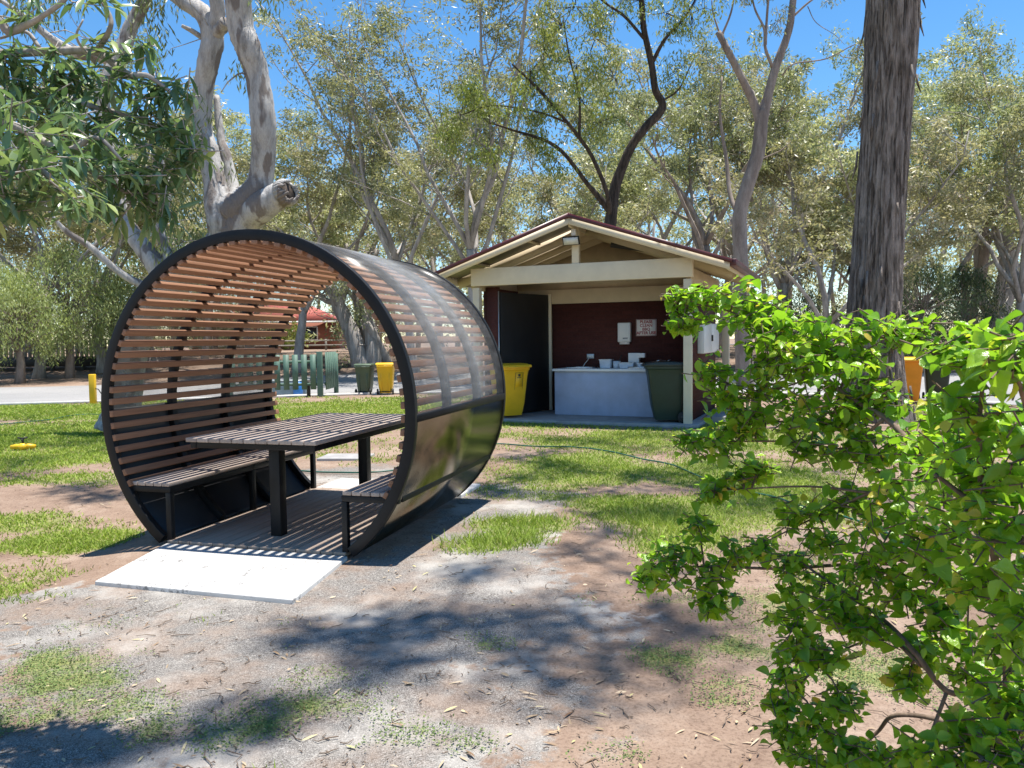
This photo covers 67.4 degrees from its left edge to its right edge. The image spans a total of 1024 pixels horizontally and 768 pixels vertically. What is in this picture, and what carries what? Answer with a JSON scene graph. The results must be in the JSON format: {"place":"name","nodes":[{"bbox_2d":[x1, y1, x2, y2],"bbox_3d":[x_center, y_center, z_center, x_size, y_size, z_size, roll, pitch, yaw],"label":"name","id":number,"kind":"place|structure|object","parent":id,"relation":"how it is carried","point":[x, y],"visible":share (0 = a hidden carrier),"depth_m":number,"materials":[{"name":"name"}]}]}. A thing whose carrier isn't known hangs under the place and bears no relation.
{"place":"outdoors","nodes":[
{"label":"outdoors","id":0,"kind":"place"},
{"bbox_2d":[272,379,309,394],"bbox_3d":[-6.749,0.100,23.237,1.160,0.450,0.660,-1,3,-6],"label":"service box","id":1,"kind":"object","parent":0,"point":[282,391],"visible":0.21,"depth_m":22.94,"materials":[{"name":"white metal"}]},
{"bbox_2d":[318,478,479,497],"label":"concrete path","id":2,"kind":"structure","parent":0,"point":[345,483],"depth_m":8.27,"materials":[{"name":"grey concrete"}]},
{"bbox_2d":[0,371,1020,404],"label":"road","id":3,"kind":"structure","parent":0,"point":[347,383],"depth_m":26.05,"materials":[{"name":"grey asphalt"}]},
{"bbox_2d":[230,352,338,396],"bbox_3d":[-6.862,-0.312,23.202,2.855,1.320,1.645,-1,3,0],"label":"picket fence","id":4,"kind":"object","parent":3,"relation":"on","point":[331,367],"visible":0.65,"depth_m":22.39,"materials":[{"name":"green metal"}]},
{"bbox_2d":[293,380,302,393],"bbox_3d":[-6.349,0.126,22.788,0.280,0.460,0.280,-1,3,0],"label":"water drum","id":5,"kind":"object","parent":3,"relation":"on","point":[300,391],"visible":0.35,"depth_m":22.69,"materials":[{"name":"blue plastic"}]},
{"bbox_2d":[922,367,949,398],"bbox_3d":[10.049,-0.120,18.177,0.610,1.065,0.857,1,4,25],"label":"wheelie bin","id":6,"kind":"object","parent":3,"relation":"on","point":[942,382],"visible":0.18,"depth_m":17.95,"materials":[{"name":"plastic"}]},
{"bbox_2d":[0,338,1023,767],"bbox_3d":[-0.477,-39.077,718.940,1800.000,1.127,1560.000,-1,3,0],"label":"ground","id":7,"kind":"structure","parent":0,"point":[358,586],"depth_m":3.98,"materials":[{"name":"soil"}]},
{"bbox_2d":[0,259,44,366],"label":"weeping tree","id":8,"kind":"object","parent":7,"relation":"on","point":[2,290],"visible":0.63,"depth_m":30.80,"materials":[{"name":"green plant"}]},
{"bbox_2d":[10,437,35,449],"bbox_3d":[-7.429,0.901,11.663,0.347,0.200,0.150,-1,3,-11],"label":"sprinkler","id":9,"kind":"object","parent":7,"relation":"on","point":[22,446],"visible":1,"depth_m":11.64,"materials":[{"name":"plastic"}]},
{"bbox_2d":[0,266,89,383],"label":"weeping tree","id":10,"kind":"object","parent":7,"relation":"on","point":[20,371],"visible":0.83,"depth_m":31.83,"materials":[{"name":"green plant"}]},
{"bbox_2d":[0,339,109,370],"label":"fence","id":11,"kind":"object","parent":7,"relation":"on","point":[85,363],"visible":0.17,"depth_m":36.73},
{"bbox_2d":[2,235,127,378],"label":"weeping tree","id":12,"kind":"object","parent":7,"relation":"on","point":[70,361],"visible":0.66,"depth_m":33.49,"materials":[{"name":"green plant"}]},
{"bbox_2d":[0,22,159,188],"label":"gum tree","id":13,"kind":"object","parent":7,"relation":"on","point":[128,66],"visible":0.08,"depth_m":34.22,"materials":[{"name":"green plant"}]},
{"bbox_2d":[88,374,100,403],"bbox_3d":[-11.279,0.142,20.888,0.402,0.820,0.162,-1,3,-3],"label":"bollard","id":14,"kind":"object","parent":7,"relation":"on","point":[93,389],"visible":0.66,"depth_m":20.82,"materials":[{"name":"metal"}]},
{"bbox_2d":[0,72,202,372],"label":"gum tree","id":15,"kind":"object","parent":7,"relation":"on","point":[100,364],"visible":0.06,"depth_m":35.54,"materials":[{"name":"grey plant"}]},
{"bbox_2d":[0,109,203,378],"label":"gum tree","id":16,"kind":"object","parent":7,"relation":"on","point":[39,371],"visible":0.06,"depth_m":34.18,"materials":[{"name":"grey plant"}]},
{"bbox_2d":[0,0,222,249],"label":"overhanging tree","id":17,"kind":"object","parent":7,"relation":"on","point":[37,150],"visible":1,"depth_m":2.90,"materials":[{"name":"green plant"}]},
{"bbox_2d":[70,267,166,357],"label":"weeping tree","id":18,"kind":"object","parent":7,"relation":"on","point":[130,289],"visible":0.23,"depth_m":35.28,"materials":[{"name":"green plant"}]},
{"bbox_2d":[0,70,277,361],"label":"gum tree","id":19,"kind":"object","parent":7,"relation":"on","point":[10,244],"visible":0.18,"depth_m":34.74,"materials":[{"name":"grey plant"}]},
{"bbox_2d":[0,0,299,430],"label":"white gum","id":20,"kind":"object","parent":7,"relation":"on","point":[258,198],"visible":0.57,"depth_m":12.89,"materials":[{"name":"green plant"}]},
{"bbox_2d":[66,177,308,358],"bbox_3d":[-16.435,-7.236,40.145,9.047,12.271,11.944,1,4,26],"label":"gum tree","id":21,"kind":"object","parent":7,"relation":"on","point":[208,337],"visible":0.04,"depth_m":39.79,"materials":[{"name":"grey plant"}]},
{"bbox_2d":[17,85,394,356],"bbox_3d":[-16.154,-8.996,41.709,18.099,15.371,16.608,-2,3,-18],"label":"gum tree","id":22,"kind":"object","parent":7,"relation":"on","point":[278,166],"visible":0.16,"depth_m":36.98,"materials":[{"name":"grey plant"}]},
{"bbox_2d":[158,287,266,356],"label":"round bush","id":23,"kind":"object","parent":7,"relation":"on","point":[198,328],"visible":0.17,"depth_m":43.34,"materials":[{"name":"green plant"}]},
{"bbox_2d":[95,543,346,603],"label":"concrete ramp","id":24,"kind":"structure","parent":7,"relation":"on","point":[267,576],"depth_m":5.17,"materials":[{"name":"grey concrete"}]},
{"bbox_2d":[156,339,346,349],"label":"rail fence","id":25,"kind":"object","parent":7,"relation":"on","point":[325,344],"visible":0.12,"depth_m":61.89,"materials":[{"name":"brown wood"}]},
{"bbox_2d":[192,304,346,349],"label":"brick house","id":26,"kind":"structure","parent":7,"relation":"on","point":[315,323],"depth_m":72.12,"materials":[{"name":"red brick"}]},
{"bbox_2d":[258,328,273,339],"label":"window","id":27,"kind":"structure","parent":26,"relation":"in","point":[259,338],"depth_m":71.77,"materials":[{"name":"white paint"}]},
{"bbox_2d":[305,326,317,339],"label":"window","id":28,"kind":"structure","parent":26,"relation":"in","point":[312,329],"depth_m":71.98,"materials":[{"name":"white paint"}]},
{"bbox_2d":[265,320,308,349],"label":"garden shrub","id":29,"kind":"object","parent":7,"relation":"on","point":[291,334],"visible":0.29,"depth_m":65.50,"materials":[{"name":"green plant"}]},
{"bbox_2d":[155,67,439,372],"bbox_3d":[-9.610,-6.806,33.354,9.775,12.870,10.616,2,4,35],"label":"gum tree","id":30,"kind":"object","parent":7,"relation":"on","point":[302,318],"visible":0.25,"depth_m":34.31,"materials":[{"name":"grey plant"}]},
{"bbox_2d":[101,229,505,556],"bbox_3d":[-1.652,-0.007,6.795,2.682,2.390,2.280,0,3,16],"label":"barrel shelter","id":31,"kind":"object","parent":7,"relation":"on","point":[173,484],"visible":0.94,"depth_m":6.42,"materials":[{"name":"black metal"}]},
{"bbox_2d":[186,413,404,535],"bbox_3d":[-1.697,0.758,6.832,1.132,0.797,2.100,0,3,16],"label":"picnic table","id":32,"kind":"object","parent":31,"relation":"on","point":[309,433],"visible":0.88,"depth_m":6.11,"materials":[{"name":"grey wood"}]},
{"bbox_2d":[284,215,390,367],"bbox_3d":[-8.626,-4.332,36.765,5.135,7.419,5.318,0,3,19],"label":"leaning gum","id":33,"kind":"object","parent":7,"relation":"on","point":[357,352],"visible":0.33,"depth_m":36.56,"materials":[{"name":"grey plant"}]},
{"bbox_2d":[317,453,374,460],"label":"concrete slab","id":34,"kind":"structure","parent":7,"relation":"on","point":[340,457],"depth_m":10.24,"materials":[{"name":"concrete"}]},
{"bbox_2d":[354,363,374,393],"bbox_3d":[-4.452,-0.159,23.276,0.531,0.927,0.746,0,3,4],"label":"wheelie bin","id":35,"kind":"object","parent":7,"relation":"on","point":[364,376],"visible":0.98,"depth_m":23.03,"materials":[{"name":"plastic"}]},
{"bbox_2d":[325,228,417,366],"bbox_3d":[-6.809,-3.898,37.034,4.132,6.879,4.298,1,4,26],"label":"short gum","id":36,"kind":"object","parent":7,"relation":"on","point":[372,350],"visible":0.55,"depth_m":36.70,"materials":[{"name":"green plant"}]},
{"bbox_2d":[363,321,392,362],"bbox_3d":[-6.444,-1.912,37.076,1.482,2.275,0.560,-4,4,-43],"label":"dead trunk","id":37,"kind":"object","parent":7,"relation":"on","point":[373,333],"visible":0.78,"depth_m":36.88,"materials":[{"name":"grey plant"}]},
{"bbox_2d":[375,363,394,394],"bbox_3d":[-3.803,-0.172,23.175,0.543,0.948,0.763,-1,3,-3],"label":"wheelie bin","id":38,"kind":"object","parent":7,"relation":"on","point":[385,372],"visible":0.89,"depth_m":22.92,"materials":[{"name":"plastic"}]},
{"bbox_2d":[252,0,539,379],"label":"gum tree","id":39,"kind":"object","parent":7,"relation":"on","point":[386,239],"visible":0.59,"depth_m":30.60,"materials":[{"name":"green plant"}]},
{"bbox_2d":[275,88,520,343],"bbox_3d":[-6.564,-7.633,37.623,12.145,13.478,16.034,-2,4,-29],"label":"gum tree","id":40,"kind":"object","parent":7,"relation":"on","point":[460,193],"visible":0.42,"depth_m":33.15,"materials":[{"name":"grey plant"}]},
{"bbox_2d":[254,0,615,375],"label":"gum tree","id":41,"kind":"object","parent":7,"relation":"on","point":[469,238],"visible":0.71,"depth_m":27.79,"materials":[{"name":"green plant"}]},
{"bbox_2d":[370,113,540,345],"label":"gum tree","id":42,"kind":"object","parent":7,"relation":"on","point":[454,232],"visible":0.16,"depth_m":43.49,"materials":[{"name":"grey plant"}]},
{"bbox_2d":[0,439,918,767],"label":"leaf litter","id":43,"kind":"object","parent":7,"relation":"on","point":[244,765],"visible":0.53,"depth_m":3.37,"materials":[{"name":"brown plant"}]},
{"bbox_2d":[0,562,968,764],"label":"ground cover","id":44,"kind":"object","parent":7,"relation":"on","point":[287,705],"visible":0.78,"depth_m":3.40,"materials":[{"name":"green plant"}]},
{"bbox_2d":[0,471,990,767],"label":"fallen twigs","id":45,"kind":"object","parent":7,"relation":"on","point":[406,669],"visible":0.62,"depth_m":3.52,"materials":[{"name":"brown wood"}]},
{"bbox_2d":[0,391,998,405],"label":"kerb","id":46,"kind":"structure","parent":7,"relation":"on","point":[280,396],"depth_m":21.80,"materials":[{"name":"concrete"}]},
{"bbox_2d":[0,393,1023,767],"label":"lawn grass","id":47,"kind":"structure","parent":7,"relation":"on","point":[66,433],"depth_m":8.62,"materials":[{"name":"green plant"}]},
{"bbox_2d":[0,414,98,424],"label":"garden hose","id":48,"kind":"object","parent":47,"relation":"on","point":[42,420],"visible":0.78,"depth_m":16.01,"materials":[{"name":"rubber"}]},
{"bbox_2d":[0,142,1023,353],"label":"distant wood","id":49,"kind":"object","parent":7,"relation":"on","point":[678,235],"depth_m":60.57,"materials":[{"name":"green plant"}]},
{"bbox_2d":[369,102,675,287],"bbox_3d":[-0.385,-7.320,36.858,13.426,13.031,12.320,-2,3,-14],"label":"gum tree","id":50,"kind":"object","parent":7,"relation":"on","point":[427,241],"visible":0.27,"depth_m":32.93,"materials":[{"name":"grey plant"}]},
{"bbox_2d":[434,124,674,241],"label":"gum tree","id":51,"kind":"object","parent":7,"relation":"on","point":[546,194],"visible":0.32,"depth_m":39.26,"materials":[{"name":"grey plant"}]},
{"bbox_2d":[424,0,737,225],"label":"dark gum","id":52,"kind":"object","parent":7,"relation":"on","point":[609,204],"visible":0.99,"depth_m":21.73,"materials":[{"name":"green plant"}]},
{"bbox_2d":[435,212,759,428],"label":"barbecue shed","id":53,"kind":"structure","parent":7,"relation":"on","point":[551,301],"depth_m":15.50,"materials":[{"name":"wood"}]},
{"bbox_2d":[488,363,531,415],"bbox_3d":[-0.063,0.124,15.128,0.610,1.065,0.857,-2,4,-28],"label":"wheelie bin","id":54,"kind":"object","parent":53,"relation":"on","point":[516,374],"visible":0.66,"depth_m":14.88,"materials":[{"name":"plastic"}]},
{"bbox_2d":[498,291,548,411],"bbox_3d":[0.248,-0.640,15.870,0.049,2.480,1.625,2,4,40],"label":"door","id":55,"kind":"structure","parent":53,"relation":"in","point":[523,322],"depth_m":15.96,"materials":[{"name":"black metal"}]},
{"bbox_2d":[562,229,579,245],"bbox_3d":[1.094,-2.694,14.072,0.320,0.299,0.174,1,3,23],"label":"security light","id":56,"kind":"object","parent":53,"relation":"attached to","point":[573,239],"visible":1,"depth_m":14.03,"materials":[{"name":"white paint"}]},
{"bbox_2d":[583,354,593,366],"bbox_3d":[1.615,-0.498,16.204,0.241,0.274,0.094,0,3,12],"label":"power outlet","id":57,"kind":"object","parent":53,"relation":"attached to","point":[590,356],"visible":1,"depth_m":16.19,"materials":[{"name":"white plastic"}]},
{"bbox_2d":[552,368,652,416],"bbox_3d":[2.131,0.151,15.379,2.560,0.930,0.720,1,3,23],"label":"bench counter","id":58,"kind":"object","parent":53,"relation":"on","point":[610,391],"visible":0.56,"depth_m":15.21,"materials":[{"name":"white paint"}]},
{"bbox_2d":[566,367,597,368],"bbox_3d":[1.423,-0.341,15.619,0.550,0.039,0.420,1,3,23],"label":"barbecue hotplate","id":59,"kind":"object","parent":58,"relation":"on","point":[580,367],"visible":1,"depth_m":15.43,"materials":[{"name":"silver metal"}]},
{"bbox_2d":[599,359,613,367],"bbox_3d":[1.910,-0.412,15.559,0.260,0.177,0.220,1,3,23],"label":"plastic tub","id":60,"kind":"object","parent":58,"relation":"on","point":[606,363],"visible":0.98,"depth_m":15.47,"materials":[{"name":"white paint"}]},
{"bbox_2d":[613,355,621,367],"bbox_3d":[2.114,-0.455,15.501,0.162,0.260,0.162,-3,4,-36],"label":"utensil cup","id":61,"kind":"object","parent":58,"relation":"on","point":[615,364],"visible":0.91,"depth_m":15.44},
{"bbox_2d":[618,362,635,367],"bbox_3d":[2.300,-0.374,15.328,0.320,0.117,0.220,1,3,23],"label":"plastic tub","id":62,"kind":"object","parent":58,"relation":"on","point":[626,364],"visible":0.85,"depth_m":15.24,"materials":[{"name":"white paint"}]},
{"bbox_2d":[628,367,644,368],"bbox_3d":[2.600,-0.328,15.116,0.550,0.039,0.420,1,3,23],"label":"barbecue hotplate","id":63,"kind":"object","parent":58,"relation":"on","point":[636,368],"visible":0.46,"depth_m":14.96,"materials":[{"name":"silver metal"}]},
{"bbox_2d":[628,353,645,366],"bbox_3d":[2.528,-0.478,15.502,0.340,0.300,0.150,1,3,23],"label":"white box","id":64,"kind":"object","parent":58,"relation":"on","point":[635,357],"visible":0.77,"depth_m":15.45,"materials":[{"name":"paint"}]},
{"bbox_2d":[618,323,630,343],"bbox_3d":[2.321,-1.042,15.843,0.270,0.445,0.124,1,3,23],"label":"paper towel dispenser","id":65,"kind":"object","parent":53,"relation":"attached to","point":[624,333],"visible":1,"depth_m":15.79,"materials":[{"name":"white paint"}]},
{"bbox_2d":[610,242,642,251],"bbox_3d":[2.249,-2.704,14.815,0.697,0.329,0.120,-1,3,-2],"label":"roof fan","id":66,"kind":"object","parent":53,"relation":"attached to","point":[613,245],"visible":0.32,"depth_m":14.77},
{"bbox_2d":[636,319,656,335],"bbox_3d":[2.746,-1.153,15.714,0.420,0.340,0.016,1,3,23],"label":"wall sign","id":67,"kind":"object","parent":53,"relation":"attached to","point":[646,327],"visible":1,"depth_m":15.71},
{"bbox_2d":[640,361,682,422],"bbox_3d":[2.799,0.138,13.969,0.883,1.097,0.628,0,3,5],"label":"wheelie bin","id":68,"kind":"object","parent":53,"relation":"on","point":[665,383],"visible":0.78,"depth_m":13.71,"materials":[{"name":"plastic"}]},
{"bbox_2d":[698,324,718,353],"bbox_3d":[3.916,-0.910,15.246,0.139,0.580,1.900,1,3,23],"label":"wall cabinet","id":69,"kind":"object","parent":53,"relation":"attached to","point":[708,339],"depth_m":14.83,"materials":[{"name":"white paint"}]},
{"bbox_2d":[704,324,711,352],"bbox_3d":[3.777,-0.883,14.790,0.028,0.550,0.930,1,3,23],"label":"door","id":70,"kind":"structure","parent":69,"relation":"in","point":[707,328],"depth_m":14.73,"materials":[{"name":"white paint"}]},
{"bbox_2d":[712,324,718,351],"bbox_3d":[4.151,-0.936,15.662,0.028,0.550,0.930,1,3,23],"label":"door","id":71,"kind":"structure","parent":69,"relation":"in","point":[715,334],"depth_m":15.63,"materials":[{"name":"white paint"}]},
{"bbox_2d":[301,443,903,543],"bbox_3d":[0.985,1.034,8.950,6.974,0.040,3.443,2,4,35],"label":"garden hose","id":72,"kind":"object","parent":7,"relation":"on","point":[846,517],"visible":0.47,"depth_m":9.30,"materials":[{"name":"grey rubber"}]},
{"bbox_2d":[557,53,762,245],"bbox_3d":[7.191,-8.582,38.252,10.005,14.558,10.865,1,4,33],"label":"gum tree","id":73,"kind":"object","parent":7,"relation":"on","point":[633,191],"visible":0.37,"depth_m":37.90,"materials":[{"name":"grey plant"}]},
{"bbox_2d":[531,36,857,348],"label":"gum tree","id":74,"kind":"object","parent":7,"relation":"on","point":[636,67],"visible":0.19,"depth_m":44.10,"materials":[{"name":"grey plant"}]},
{"bbox_2d":[569,20,829,275],"bbox_3d":[6.701,-8.385,31.938,11.892,16.020,11.755,0,3,20],"label":"gum tree","id":75,"kind":"object","parent":7,"relation":"on","point":[787,87],"visible":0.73,"depth_m":31.75,"materials":[{"name":"green plant"}]},
{"bbox_2d":[693,0,863,387],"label":"pale fork gum","id":76,"kind":"object","parent":7,"relation":"on","point":[741,202],"visible":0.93,"depth_m":23.50,"materials":[{"name":"grey plant"}]},
{"bbox_2d":[752,285,845,360],"bbox_3d":[13.529,-2.559,35.835,4.842,4.183,5.052,-1,3,0],"label":"round bush","id":77,"kind":"object","parent":7,"relation":"on","point":[800,306],"visible":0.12,"depth_m":35.58,"materials":[{"name":"green plant"}]},
{"bbox_2d":[682,12,924,361],"bbox_3d":[13.013,-8.748,35.223,10.184,15.643,11.060,1,4,32],"label":"gum tree","id":78,"kind":"object","parent":7,"relation":"on","point":[783,284],"visible":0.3,"depth_m":35.33,"materials":[{"name":"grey plant"}]},
{"bbox_2d":[626,274,1023,767],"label":"leafy shrub","id":79,"kind":"object","parent":7,"relation":"on","point":[988,732],"visible":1,"depth_m":2.01,"materials":[{"name":"green plant"}]},
{"bbox_2d":[735,92,941,257],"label":"gum tree","id":80,"kind":"object","parent":7,"relation":"on","point":[843,150],"visible":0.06,"depth_m":41.84,"materials":[{"name":"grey plant"}]},
{"bbox_2d":[685,61,1023,340],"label":"gum tree","id":81,"kind":"object","parent":7,"relation":"on","point":[943,213],"visible":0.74,"depth_m":30.12,"materials":[{"name":"green plant"}]},
{"bbox_2d":[842,0,925,423],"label":"thick gum","id":82,"kind":"object","parent":7,"relation":"on","point":[891,31],"visible":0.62,"depth_m":13.79,"materials":[{"name":"brown plant"}]},
{"bbox_2d":[765,26,1023,356],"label":"gum tree","id":83,"kind":"object","parent":7,"relation":"on","point":[849,212],"visible":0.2,"depth_m":34.99,"materials":[{"name":"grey plant"}]},
{"bbox_2d":[904,357,922,400],"bbox_3d":[9.299,-0.102,18.027,0.610,1.065,0.857,0,3,20],"label":"wheelie bin","id":84,"kind":"object","parent":7,"relation":"on","point":[913,369],"visible":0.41,"depth_m":17.72,"materials":[{"name":"plastic"}]},
{"bbox_2d":[816,0,1023,324],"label":"gum tree","id":85,"kind":"object","parent":7,"relation":"on","point":[983,259],"visible":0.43,"depth_m":39.27,"materials":[{"name":"green plant"}]},
{"bbox_2d":[902,252,988,370],"bbox_3d":[17.987,-3.068,33.918,4.946,5.701,4.786,2,4,40],"label":"round bush","id":86,"kind":"object","parent":7,"relation":"on","point":[922,304],"visible":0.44,"depth_m":33.49,"materials":[{"name":"green plant"}]},
{"bbox_2d":[907,32,1023,336],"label":"gum tree","id":87,"kind":"object","parent":7,"relation":"on","point":[1016,283],"visible":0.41,"depth_m":31.82,"materials":[{"name":"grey plant"}]},
{"bbox_2d":[916,260,1015,349],"bbox_3d":[21.273,-3.161,36.113,4.539,5.232,4.503,-1,3,0],"label":"round bush","id":88,"kind":"object","parent":7,"relation":"on","point":[965,280],"visible":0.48,"depth_m":35.38,"materials":[{"name":"green plant"}]},
{"bbox_2d":[910,71,1023,234],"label":"gum tree","id":89,"kind":"object","parent":7,"relation":"on","point":[1001,114],"visible":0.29,"depth_m":33.04,"materials":[{"name":"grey plant"}]},
{"bbox_2d":[956,95,1023,333],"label":"grey fork gum","id":90,"kind":"object","parent":7,"relation":"on","point":[1007,291],"visible":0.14,"depth_m":39.39,"materials":[{"name":"green plant"}]},
{"bbox_2d":[979,281,1015,332],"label":"round bush","id":91,"kind":"object","parent":7,"relation":"on","point":[1011,308],"visible":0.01,"depth_m":50.23,"materials":[{"name":"green plant"}]},
{"bbox_2d":[0,0,1023,346],"label":"sky","id":92,"kind":"structure","parent":0,"point":[941,16],"materials":[{"name":"blue"}]},
{"bbox_2d":[764,367,825,401],"bbox_3d":[7.093,-0.011,19.075,1.700,0.830,0.492,-1,3,-10],"label":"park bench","id":93,"kind":"object","parent":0,"point":[818,390],"visible":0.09,"depth_m":19.21,"materials":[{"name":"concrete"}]}
]}

